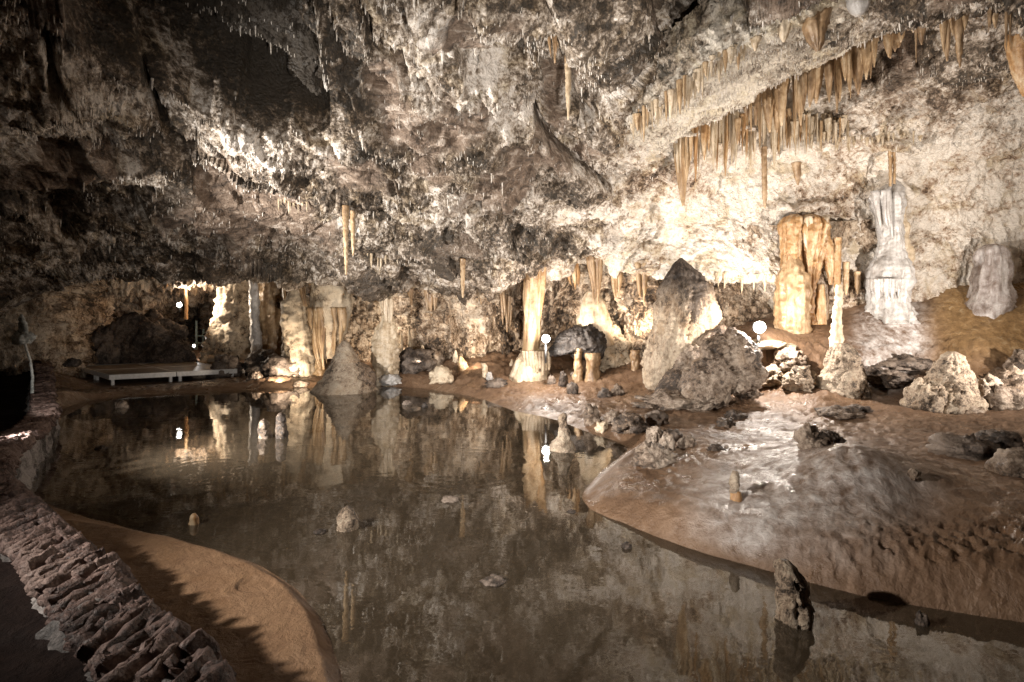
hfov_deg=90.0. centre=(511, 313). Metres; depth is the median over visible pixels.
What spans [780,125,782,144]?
stalactite
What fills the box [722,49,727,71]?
stalactite
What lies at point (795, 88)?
stalactite
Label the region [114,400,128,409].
pool stone
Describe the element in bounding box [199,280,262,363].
scaly flowstone
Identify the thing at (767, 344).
rock
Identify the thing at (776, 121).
stalactite
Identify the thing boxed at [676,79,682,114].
stalactite
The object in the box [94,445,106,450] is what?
pool stone
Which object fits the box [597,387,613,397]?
rock
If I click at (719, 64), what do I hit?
stalactite
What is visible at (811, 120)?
stalactite
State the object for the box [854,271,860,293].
stalactite
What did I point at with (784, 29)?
stalactite
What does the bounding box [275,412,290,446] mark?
pool stalagmite
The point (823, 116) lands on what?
stalactite
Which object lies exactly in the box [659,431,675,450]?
rock
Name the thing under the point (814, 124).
stalactite
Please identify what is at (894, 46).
stalactite
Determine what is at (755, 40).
drapery
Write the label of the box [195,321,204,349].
handrail
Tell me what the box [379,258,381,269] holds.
stalactite
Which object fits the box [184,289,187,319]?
post
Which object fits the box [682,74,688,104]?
stalactite
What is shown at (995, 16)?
stalactite
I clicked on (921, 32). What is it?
stalactite
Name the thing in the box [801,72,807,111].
stalactite
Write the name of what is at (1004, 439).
rock
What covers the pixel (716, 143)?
stalactite
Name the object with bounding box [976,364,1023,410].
boulder
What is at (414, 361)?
rock
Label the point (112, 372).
stage platform
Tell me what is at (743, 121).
stalactite
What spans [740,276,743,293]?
stalactite
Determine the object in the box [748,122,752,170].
stalactite
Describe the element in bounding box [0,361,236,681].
stone parapet
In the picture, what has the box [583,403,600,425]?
rock
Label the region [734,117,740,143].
stalactite
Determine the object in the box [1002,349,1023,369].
boulder
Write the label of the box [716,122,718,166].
stalactite
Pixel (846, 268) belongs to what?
stalactite
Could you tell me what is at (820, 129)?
stalactite
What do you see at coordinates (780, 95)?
stalactite
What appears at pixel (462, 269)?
stalactite
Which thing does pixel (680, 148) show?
stalactite
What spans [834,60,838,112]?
stalactite
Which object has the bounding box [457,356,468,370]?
stalagmite
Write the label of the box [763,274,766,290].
stalactite
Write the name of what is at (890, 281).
white column
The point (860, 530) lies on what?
cave floor
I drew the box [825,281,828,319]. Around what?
stalactite
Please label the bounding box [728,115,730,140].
stalactite
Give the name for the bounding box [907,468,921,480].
rock
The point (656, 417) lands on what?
rock
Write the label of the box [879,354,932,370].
rock
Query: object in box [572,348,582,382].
rock pillar
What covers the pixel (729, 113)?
stalactite
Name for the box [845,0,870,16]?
white stalactite
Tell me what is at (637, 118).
stalactite
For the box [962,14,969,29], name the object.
stalactite
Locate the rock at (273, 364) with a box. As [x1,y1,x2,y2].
[260,353,299,376]
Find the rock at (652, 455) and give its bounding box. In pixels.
[632,440,676,468]
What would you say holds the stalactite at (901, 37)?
hanging from the cave ceiling
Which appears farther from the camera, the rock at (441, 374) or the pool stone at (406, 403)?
the rock at (441, 374)
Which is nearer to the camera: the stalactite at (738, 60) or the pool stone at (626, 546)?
the pool stone at (626, 546)
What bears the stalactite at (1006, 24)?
hanging from the cave ceiling
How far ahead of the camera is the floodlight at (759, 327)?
9.59 m
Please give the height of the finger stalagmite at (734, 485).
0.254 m
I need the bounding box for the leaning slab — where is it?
[653,325,735,393]
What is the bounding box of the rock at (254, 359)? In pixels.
[241,349,279,375]
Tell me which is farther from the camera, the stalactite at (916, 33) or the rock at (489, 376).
the rock at (489, 376)
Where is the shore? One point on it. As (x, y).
(159, 394)
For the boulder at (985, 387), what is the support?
on the cave floor
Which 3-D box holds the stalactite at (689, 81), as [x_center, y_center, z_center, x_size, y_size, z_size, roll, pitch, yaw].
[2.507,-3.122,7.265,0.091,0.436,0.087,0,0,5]
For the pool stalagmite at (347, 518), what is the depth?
4.22 m
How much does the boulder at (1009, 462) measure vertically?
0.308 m
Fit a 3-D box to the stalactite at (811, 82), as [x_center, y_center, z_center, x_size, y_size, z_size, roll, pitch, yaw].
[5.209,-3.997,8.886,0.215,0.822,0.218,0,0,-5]
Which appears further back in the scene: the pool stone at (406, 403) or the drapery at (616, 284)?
the drapery at (616, 284)
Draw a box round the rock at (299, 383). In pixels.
[293,380,308,386]
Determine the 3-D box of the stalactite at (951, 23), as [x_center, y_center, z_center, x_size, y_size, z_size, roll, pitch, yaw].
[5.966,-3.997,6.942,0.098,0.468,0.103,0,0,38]
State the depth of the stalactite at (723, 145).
10.03 m
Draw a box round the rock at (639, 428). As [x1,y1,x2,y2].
[629,424,649,433]
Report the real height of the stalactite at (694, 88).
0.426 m
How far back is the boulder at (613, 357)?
12.11 m
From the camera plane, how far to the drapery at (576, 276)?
12.33 m
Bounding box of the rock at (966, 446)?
[925,432,1000,460]
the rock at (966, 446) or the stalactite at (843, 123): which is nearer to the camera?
the rock at (966, 446)
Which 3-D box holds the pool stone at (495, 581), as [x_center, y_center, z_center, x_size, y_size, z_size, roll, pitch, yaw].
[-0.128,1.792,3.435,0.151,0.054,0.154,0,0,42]
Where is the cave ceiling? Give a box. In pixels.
[0,0,1023,316]
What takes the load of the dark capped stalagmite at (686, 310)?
on the cave floor
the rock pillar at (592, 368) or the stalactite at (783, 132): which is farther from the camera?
the rock pillar at (592, 368)
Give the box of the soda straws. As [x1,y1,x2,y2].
[0,0,1023,284]
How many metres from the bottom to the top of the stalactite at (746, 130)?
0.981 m
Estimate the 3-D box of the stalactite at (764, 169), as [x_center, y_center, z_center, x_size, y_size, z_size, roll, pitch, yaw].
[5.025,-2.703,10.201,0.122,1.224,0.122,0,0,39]
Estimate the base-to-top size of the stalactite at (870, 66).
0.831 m
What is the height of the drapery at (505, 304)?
1.594 m
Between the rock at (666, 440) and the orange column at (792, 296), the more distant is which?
the orange column at (792, 296)
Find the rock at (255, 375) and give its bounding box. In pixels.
[246,371,263,380]
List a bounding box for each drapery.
[282,288,287,299]
[379,295,392,322]
[407,288,413,304]
[423,289,437,316]
[500,288,512,331]
[567,263,579,289]
[611,272,622,297]
[634,262,647,302]
[750,35,762,50]
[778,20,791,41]
[801,214,834,324]
[903,202,915,262]
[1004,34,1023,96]
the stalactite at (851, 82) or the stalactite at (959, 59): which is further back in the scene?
the stalactite at (851, 82)
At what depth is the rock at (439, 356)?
13.41 m
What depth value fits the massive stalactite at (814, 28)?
6.22 m
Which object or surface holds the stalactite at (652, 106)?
hanging from the cave ledge
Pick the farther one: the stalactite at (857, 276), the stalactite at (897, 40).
the stalactite at (857, 276)
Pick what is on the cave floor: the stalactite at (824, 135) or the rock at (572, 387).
the rock at (572, 387)
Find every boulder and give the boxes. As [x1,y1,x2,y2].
[89,324,120,364]
[105,309,198,363]
[599,324,631,371]
[622,352,642,363]
[676,328,768,410]
[899,377,947,412]
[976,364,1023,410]
[978,372,1003,409]
[984,447,1023,477]
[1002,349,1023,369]
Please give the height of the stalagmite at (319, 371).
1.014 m
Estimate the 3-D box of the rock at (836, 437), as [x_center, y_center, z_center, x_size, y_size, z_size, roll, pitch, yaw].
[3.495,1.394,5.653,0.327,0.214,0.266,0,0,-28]
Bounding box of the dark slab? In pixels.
[549,324,606,359]
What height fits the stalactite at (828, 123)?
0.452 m
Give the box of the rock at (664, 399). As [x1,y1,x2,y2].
[630,389,709,411]
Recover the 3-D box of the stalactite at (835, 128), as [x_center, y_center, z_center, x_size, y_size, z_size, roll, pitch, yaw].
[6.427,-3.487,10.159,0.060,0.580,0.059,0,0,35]
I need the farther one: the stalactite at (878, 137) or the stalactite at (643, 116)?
the stalactite at (878, 137)
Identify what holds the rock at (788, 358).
on the cave floor
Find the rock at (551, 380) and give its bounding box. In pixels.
[547,375,555,384]
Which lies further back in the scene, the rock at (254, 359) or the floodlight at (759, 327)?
the rock at (254, 359)
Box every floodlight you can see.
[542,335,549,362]
[752,321,765,342]
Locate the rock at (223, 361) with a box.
[205,354,242,378]
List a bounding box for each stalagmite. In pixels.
[187,513,199,532]
[256,419,272,446]
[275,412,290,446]
[309,341,378,396]
[312,359,325,375]
[336,505,358,541]
[370,315,400,386]
[399,331,402,351]
[407,327,411,347]
[452,350,457,362]
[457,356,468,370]
[481,363,487,378]
[547,413,576,461]
[558,371,568,386]
[640,258,722,389]
[728,470,741,501]
[772,558,817,640]
[815,284,826,324]
[817,284,871,398]
[922,351,988,414]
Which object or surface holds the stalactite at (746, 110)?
hanging from the cave ceiling
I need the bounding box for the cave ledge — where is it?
[610,0,888,164]
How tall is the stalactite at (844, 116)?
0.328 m
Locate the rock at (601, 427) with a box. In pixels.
[594,421,607,433]
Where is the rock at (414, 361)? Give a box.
[399,347,437,373]
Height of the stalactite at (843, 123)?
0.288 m
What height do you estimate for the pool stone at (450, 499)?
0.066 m
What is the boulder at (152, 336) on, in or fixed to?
on the cave floor
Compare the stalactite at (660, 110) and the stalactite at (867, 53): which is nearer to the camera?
the stalactite at (660, 110)
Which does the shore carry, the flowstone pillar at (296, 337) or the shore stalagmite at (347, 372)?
the shore stalagmite at (347, 372)
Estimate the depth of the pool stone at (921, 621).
2.95 m
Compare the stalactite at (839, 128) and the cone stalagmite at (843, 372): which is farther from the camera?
the stalactite at (839, 128)
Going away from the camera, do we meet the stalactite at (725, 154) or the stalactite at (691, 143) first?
the stalactite at (691, 143)
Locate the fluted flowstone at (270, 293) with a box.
[258,281,281,355]
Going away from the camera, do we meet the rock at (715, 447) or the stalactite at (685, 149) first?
the rock at (715, 447)
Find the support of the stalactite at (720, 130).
hanging from the cave ceiling
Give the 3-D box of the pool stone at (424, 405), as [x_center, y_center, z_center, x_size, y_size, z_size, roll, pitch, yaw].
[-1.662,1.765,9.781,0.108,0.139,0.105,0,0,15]
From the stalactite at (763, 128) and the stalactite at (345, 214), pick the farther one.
the stalactite at (763, 128)
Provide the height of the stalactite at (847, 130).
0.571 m
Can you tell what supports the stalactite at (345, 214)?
hanging from the cave ceiling
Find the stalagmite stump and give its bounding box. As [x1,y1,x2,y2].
[964,244,1017,318]
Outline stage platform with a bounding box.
[84,362,236,384]
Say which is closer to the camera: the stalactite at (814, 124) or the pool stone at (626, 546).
the pool stone at (626, 546)
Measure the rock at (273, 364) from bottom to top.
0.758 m
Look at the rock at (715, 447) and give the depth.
5.50 m
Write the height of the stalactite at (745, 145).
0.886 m
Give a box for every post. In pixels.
[11,314,37,393]
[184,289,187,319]
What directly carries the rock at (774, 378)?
on the cave floor
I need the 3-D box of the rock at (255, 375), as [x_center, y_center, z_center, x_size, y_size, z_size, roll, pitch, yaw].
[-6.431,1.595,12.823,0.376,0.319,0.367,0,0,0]
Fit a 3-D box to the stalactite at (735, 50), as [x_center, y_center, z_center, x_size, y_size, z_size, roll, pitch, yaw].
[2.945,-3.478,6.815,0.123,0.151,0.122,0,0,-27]
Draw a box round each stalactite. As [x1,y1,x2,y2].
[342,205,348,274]
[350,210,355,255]
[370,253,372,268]
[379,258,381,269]
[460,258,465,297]
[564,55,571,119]
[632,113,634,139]
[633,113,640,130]
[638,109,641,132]
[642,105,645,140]
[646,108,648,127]
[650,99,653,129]
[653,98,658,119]
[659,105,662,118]
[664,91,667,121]
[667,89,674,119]
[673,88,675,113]
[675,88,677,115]
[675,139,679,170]
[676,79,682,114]
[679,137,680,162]
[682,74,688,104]
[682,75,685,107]
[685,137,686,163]
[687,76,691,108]
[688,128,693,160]
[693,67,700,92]
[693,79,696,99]
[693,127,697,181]
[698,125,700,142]
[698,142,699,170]
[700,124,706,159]
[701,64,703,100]
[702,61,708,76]
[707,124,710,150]
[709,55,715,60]
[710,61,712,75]
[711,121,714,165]
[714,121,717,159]
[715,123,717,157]
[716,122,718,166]
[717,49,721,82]
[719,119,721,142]
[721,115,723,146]
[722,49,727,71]
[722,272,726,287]
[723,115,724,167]
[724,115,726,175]
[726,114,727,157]
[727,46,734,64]
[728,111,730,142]
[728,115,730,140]
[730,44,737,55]
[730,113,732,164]
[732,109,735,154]
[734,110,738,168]
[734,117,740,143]
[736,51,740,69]
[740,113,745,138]
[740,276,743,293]
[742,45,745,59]
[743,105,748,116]
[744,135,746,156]
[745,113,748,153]
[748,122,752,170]
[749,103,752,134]
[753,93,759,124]
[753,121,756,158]
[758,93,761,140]
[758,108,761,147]
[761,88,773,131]
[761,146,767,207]
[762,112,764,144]
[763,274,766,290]
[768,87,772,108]
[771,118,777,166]
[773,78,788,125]
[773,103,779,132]
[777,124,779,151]
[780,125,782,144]
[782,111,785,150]
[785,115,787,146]
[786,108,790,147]
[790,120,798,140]
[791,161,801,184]
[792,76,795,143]
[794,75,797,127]
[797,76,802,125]
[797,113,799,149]
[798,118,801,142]
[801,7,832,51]
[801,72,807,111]
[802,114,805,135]
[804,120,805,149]
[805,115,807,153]
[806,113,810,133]
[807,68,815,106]
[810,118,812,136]
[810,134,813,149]
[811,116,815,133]
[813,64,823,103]
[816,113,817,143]
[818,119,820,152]
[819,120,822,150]
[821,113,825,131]
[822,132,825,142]
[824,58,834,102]
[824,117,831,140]
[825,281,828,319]
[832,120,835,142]
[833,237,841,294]
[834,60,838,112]
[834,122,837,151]
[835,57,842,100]
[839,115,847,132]
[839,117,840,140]
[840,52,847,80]
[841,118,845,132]
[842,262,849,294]
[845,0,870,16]
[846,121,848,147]
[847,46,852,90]
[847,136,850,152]
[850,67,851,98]
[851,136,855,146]
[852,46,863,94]
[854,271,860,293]
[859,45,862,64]
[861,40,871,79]
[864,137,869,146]
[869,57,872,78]
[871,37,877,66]
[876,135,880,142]
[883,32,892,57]
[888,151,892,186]
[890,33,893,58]
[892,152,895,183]
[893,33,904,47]
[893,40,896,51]
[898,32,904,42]
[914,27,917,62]
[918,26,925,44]
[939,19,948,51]
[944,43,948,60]
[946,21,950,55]
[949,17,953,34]
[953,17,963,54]
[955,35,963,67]
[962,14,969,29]
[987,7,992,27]
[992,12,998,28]
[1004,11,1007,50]
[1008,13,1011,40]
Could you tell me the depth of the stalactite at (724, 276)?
10.83 m
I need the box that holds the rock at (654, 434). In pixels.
[645,425,667,442]
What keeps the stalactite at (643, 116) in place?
hanging from the cave ledge
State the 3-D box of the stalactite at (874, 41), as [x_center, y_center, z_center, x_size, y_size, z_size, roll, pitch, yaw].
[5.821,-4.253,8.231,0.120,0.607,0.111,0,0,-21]
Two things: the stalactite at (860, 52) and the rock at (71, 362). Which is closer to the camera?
the stalactite at (860, 52)
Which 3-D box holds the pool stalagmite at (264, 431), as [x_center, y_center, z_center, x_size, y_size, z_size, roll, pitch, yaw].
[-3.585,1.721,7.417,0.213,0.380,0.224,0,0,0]
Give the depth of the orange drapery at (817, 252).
10.67 m
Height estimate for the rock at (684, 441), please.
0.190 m
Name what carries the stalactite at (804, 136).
hanging from the cave ledge
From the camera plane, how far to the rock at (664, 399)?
8.48 m
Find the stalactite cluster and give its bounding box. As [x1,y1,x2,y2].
[547,35,557,62]
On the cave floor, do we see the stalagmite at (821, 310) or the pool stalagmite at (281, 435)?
the stalagmite at (821, 310)
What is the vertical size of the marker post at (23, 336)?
1.455 m
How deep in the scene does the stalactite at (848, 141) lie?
10.15 m
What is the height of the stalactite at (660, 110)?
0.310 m
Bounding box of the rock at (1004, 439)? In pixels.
[974,429,1023,448]
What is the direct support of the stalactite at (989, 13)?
hanging from the cave ceiling
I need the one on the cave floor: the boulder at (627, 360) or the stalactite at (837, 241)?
the boulder at (627, 360)
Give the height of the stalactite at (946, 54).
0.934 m
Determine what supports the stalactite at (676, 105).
hanging from the cave ledge
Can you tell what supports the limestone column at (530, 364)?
on the cave floor
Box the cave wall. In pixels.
[0,219,877,377]
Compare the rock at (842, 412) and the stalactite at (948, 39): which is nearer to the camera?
the stalactite at (948, 39)
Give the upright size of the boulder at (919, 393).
0.708 m
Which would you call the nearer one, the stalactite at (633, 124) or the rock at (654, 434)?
the rock at (654, 434)
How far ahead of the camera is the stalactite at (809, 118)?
10.15 m
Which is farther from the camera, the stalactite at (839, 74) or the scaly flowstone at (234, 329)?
the scaly flowstone at (234, 329)
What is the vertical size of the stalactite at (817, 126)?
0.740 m
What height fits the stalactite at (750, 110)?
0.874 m
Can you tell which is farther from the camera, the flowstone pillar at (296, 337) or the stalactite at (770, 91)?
the flowstone pillar at (296, 337)
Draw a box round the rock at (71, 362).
[62,358,81,366]
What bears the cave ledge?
attached to the cave ceiling
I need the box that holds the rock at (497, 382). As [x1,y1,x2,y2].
[485,378,507,387]
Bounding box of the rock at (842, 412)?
[814,405,865,419]
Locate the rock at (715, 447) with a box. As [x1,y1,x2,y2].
[706,443,725,451]
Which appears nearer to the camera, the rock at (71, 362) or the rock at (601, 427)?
the rock at (601, 427)
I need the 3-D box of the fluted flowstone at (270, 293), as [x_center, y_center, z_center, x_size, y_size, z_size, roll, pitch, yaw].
[-7.751,-0.159,16.901,1.962,4.331,1.188,0,0,0]
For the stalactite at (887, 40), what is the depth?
8.14 m
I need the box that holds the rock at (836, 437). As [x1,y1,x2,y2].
[821,429,846,443]
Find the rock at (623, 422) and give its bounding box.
[610,412,646,433]
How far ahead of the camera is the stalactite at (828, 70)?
8.71 m
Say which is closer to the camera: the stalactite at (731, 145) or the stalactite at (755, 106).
the stalactite at (755, 106)
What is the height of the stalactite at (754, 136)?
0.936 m
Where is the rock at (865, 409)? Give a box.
[849,404,873,412]
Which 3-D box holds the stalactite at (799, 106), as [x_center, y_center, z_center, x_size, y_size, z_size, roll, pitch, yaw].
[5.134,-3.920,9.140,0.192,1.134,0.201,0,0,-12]
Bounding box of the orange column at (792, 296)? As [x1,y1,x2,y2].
[772,214,812,333]
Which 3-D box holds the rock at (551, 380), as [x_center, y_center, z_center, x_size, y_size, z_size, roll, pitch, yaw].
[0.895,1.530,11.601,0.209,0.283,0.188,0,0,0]
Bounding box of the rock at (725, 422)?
[716,417,735,427]
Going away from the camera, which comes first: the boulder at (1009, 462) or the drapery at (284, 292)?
the boulder at (1009, 462)
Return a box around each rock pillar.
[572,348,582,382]
[583,353,600,381]
[629,350,640,370]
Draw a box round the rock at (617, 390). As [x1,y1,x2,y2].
[611,383,624,395]
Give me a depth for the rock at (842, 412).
7.47 m
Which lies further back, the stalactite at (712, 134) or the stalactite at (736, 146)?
the stalactite at (736, 146)
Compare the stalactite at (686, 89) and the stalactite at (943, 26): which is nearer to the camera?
the stalactite at (943, 26)
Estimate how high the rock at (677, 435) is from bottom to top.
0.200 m
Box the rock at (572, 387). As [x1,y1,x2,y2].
[566,382,578,393]
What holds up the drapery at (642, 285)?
hanging from the cave ceiling
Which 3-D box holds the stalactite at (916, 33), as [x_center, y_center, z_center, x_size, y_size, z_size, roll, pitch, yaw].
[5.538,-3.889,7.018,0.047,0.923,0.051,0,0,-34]
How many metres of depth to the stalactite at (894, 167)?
10.38 m
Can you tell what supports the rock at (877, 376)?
on the cave floor
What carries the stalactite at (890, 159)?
hanging from the cave ceiling
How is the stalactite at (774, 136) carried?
hanging from the cave ceiling
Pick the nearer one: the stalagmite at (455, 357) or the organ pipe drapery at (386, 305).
the organ pipe drapery at (386, 305)
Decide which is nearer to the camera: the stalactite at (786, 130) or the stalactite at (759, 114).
the stalactite at (759, 114)
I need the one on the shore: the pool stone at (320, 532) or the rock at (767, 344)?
the pool stone at (320, 532)
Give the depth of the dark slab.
11.65 m
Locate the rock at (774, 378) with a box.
[762,364,783,386]
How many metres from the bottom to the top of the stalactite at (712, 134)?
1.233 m
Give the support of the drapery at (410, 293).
hanging from the cave wall
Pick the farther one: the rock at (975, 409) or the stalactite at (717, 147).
the stalactite at (717, 147)
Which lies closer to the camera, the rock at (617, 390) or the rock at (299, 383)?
the rock at (617, 390)
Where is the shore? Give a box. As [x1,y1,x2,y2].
[82,388,299,403]
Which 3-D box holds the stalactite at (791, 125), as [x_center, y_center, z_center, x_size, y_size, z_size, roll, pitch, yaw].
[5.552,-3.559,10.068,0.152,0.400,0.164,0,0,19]
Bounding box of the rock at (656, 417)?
[644,409,668,425]
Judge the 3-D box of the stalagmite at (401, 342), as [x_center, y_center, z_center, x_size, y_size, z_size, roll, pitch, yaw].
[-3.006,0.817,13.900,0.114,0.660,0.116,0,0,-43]
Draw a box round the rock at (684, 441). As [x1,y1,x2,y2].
[676,435,696,448]
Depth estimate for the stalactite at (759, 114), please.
9.48 m
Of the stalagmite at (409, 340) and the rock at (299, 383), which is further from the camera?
the stalagmite at (409, 340)
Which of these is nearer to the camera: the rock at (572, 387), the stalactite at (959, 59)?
the stalactite at (959, 59)
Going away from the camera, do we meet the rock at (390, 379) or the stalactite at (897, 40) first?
the stalactite at (897, 40)
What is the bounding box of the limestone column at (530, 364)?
[509,267,550,382]
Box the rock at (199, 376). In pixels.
[191,375,204,377]
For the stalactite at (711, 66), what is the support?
hanging from the cave ledge
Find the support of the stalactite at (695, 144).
hanging from the cave ceiling
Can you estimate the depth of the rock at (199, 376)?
13.84 m
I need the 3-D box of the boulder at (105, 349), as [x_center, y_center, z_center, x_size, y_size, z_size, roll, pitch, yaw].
[-12.550,1.091,15.595,1.473,1.496,1.348,0,0,0]
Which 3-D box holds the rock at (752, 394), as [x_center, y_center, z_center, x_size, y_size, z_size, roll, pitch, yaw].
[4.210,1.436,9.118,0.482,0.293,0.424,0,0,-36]
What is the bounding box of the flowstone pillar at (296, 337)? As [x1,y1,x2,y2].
[280,283,315,376]
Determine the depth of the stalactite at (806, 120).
10.05 m
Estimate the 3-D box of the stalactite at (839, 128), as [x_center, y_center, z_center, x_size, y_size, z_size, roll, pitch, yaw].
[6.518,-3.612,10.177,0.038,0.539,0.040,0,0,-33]
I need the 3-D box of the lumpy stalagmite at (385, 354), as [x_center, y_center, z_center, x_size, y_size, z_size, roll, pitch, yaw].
[-3.183,0.935,12.910,0.785,1.870,0.762,0,0,0]
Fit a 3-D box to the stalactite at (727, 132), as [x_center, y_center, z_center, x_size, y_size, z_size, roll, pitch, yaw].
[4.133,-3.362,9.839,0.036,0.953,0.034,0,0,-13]
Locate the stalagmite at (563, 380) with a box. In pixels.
[558,371,568,386]
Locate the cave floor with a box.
[0,282,1023,681]
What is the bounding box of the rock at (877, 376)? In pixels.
[864,365,914,387]
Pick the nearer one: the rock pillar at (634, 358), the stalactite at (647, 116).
the stalactite at (647, 116)
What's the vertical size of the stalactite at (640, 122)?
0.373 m
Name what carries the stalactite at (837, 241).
hanging from the orange drapery at (817, 252)
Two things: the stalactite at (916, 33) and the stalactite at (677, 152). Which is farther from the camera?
the stalactite at (677, 152)
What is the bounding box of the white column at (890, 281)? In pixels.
[864,180,920,323]
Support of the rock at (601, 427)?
on the cave floor
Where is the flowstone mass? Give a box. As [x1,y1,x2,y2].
[306,283,354,368]
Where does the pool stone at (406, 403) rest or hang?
on the shore
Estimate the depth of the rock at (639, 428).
7.08 m
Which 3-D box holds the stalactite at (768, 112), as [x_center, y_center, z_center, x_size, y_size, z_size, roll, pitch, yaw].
[4.678,-3.769,9.352,0.252,0.934,0.264,0,0,25]
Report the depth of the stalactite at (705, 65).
6.84 m
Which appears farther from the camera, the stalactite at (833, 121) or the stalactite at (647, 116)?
the stalactite at (833, 121)
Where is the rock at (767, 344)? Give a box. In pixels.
[751,339,796,349]
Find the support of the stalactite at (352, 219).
hanging from the cave ceiling
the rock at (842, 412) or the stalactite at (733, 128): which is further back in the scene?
the stalactite at (733, 128)
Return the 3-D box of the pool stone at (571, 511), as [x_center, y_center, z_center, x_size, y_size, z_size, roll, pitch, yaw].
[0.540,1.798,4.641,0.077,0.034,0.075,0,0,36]
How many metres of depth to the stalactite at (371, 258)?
10.79 m
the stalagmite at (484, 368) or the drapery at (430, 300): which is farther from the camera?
the drapery at (430, 300)
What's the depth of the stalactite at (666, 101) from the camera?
7.43 m
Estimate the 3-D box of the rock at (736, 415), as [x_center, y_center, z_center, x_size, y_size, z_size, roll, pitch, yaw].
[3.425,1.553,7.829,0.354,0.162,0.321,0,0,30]
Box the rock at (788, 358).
[771,345,809,370]
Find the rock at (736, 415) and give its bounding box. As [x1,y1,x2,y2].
[724,409,747,419]
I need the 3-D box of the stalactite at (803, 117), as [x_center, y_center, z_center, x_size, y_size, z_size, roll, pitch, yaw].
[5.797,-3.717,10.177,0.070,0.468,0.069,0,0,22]
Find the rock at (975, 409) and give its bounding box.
[956,405,985,414]
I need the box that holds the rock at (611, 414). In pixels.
[603,409,621,423]
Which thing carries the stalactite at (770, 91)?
hanging from the cave ceiling
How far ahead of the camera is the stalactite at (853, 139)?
10.36 m
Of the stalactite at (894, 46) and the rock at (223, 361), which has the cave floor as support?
the rock at (223, 361)
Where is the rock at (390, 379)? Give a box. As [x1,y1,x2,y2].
[379,374,401,385]
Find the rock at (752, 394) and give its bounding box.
[736,390,763,398]
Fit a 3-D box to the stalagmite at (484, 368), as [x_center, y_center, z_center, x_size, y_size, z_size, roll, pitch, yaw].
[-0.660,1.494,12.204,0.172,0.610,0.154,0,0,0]
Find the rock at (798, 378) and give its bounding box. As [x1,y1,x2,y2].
[781,365,819,392]
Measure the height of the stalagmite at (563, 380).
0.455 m
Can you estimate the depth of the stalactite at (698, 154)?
9.90 m
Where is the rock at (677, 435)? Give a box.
[666,428,682,441]
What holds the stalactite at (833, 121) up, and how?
hanging from the cave ceiling
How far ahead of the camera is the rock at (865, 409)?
7.71 m
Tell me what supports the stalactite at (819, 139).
hanging from the cave ceiling
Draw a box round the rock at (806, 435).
[793,422,832,449]
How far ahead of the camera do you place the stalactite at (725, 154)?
10.05 m
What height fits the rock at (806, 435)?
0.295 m
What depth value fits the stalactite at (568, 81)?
6.38 m
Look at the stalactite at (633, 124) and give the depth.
8.00 m
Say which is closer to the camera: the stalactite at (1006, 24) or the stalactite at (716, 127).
the stalactite at (1006, 24)
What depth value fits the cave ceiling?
7.99 m
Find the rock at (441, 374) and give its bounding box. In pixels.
[429,365,453,383]
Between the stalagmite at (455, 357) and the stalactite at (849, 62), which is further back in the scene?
the stalagmite at (455, 357)
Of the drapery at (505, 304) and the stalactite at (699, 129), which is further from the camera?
the drapery at (505, 304)
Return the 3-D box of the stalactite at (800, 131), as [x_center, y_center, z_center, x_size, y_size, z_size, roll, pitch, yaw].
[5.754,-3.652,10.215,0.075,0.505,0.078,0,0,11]
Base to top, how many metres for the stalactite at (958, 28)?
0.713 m
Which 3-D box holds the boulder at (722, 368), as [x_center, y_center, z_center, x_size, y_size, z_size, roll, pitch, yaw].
[3.598,1.001,8.919,1.550,1.499,1.149,0,0,0]
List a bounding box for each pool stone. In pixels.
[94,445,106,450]
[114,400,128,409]
[313,528,327,535]
[402,400,412,406]
[422,402,427,408]
[440,495,458,504]
[479,573,506,588]
[566,509,575,513]
[621,542,631,550]
[914,610,929,629]
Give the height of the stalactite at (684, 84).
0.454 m
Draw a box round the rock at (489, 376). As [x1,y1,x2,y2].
[486,372,493,380]
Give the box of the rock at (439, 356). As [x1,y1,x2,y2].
[429,345,444,365]
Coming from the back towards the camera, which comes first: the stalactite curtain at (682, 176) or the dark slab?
the dark slab
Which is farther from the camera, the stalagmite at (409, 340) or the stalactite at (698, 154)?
the stalagmite at (409, 340)
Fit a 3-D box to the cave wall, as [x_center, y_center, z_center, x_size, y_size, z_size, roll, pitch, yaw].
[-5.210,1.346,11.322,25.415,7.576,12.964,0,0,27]
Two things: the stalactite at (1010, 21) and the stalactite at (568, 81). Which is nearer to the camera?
the stalactite at (568, 81)
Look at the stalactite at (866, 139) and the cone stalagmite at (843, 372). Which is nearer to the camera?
the cone stalagmite at (843, 372)
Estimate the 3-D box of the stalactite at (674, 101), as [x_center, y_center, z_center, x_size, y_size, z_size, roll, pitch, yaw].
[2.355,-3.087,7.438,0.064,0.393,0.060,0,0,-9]
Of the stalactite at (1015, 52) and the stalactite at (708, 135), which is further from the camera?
the stalactite at (708, 135)
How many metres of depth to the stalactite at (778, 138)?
10.07 m
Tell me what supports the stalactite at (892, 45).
hanging from the cave ceiling
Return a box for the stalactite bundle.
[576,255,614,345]
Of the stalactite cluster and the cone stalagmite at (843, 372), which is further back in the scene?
the cone stalagmite at (843, 372)
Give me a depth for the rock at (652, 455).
5.22 m
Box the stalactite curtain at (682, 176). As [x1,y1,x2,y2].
[673,137,689,205]
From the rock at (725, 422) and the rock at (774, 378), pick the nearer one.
the rock at (725, 422)
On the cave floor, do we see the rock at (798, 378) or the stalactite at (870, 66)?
the rock at (798, 378)
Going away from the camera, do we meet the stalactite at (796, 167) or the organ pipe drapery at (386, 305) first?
the stalactite at (796, 167)
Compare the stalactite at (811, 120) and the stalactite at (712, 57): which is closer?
the stalactite at (712, 57)

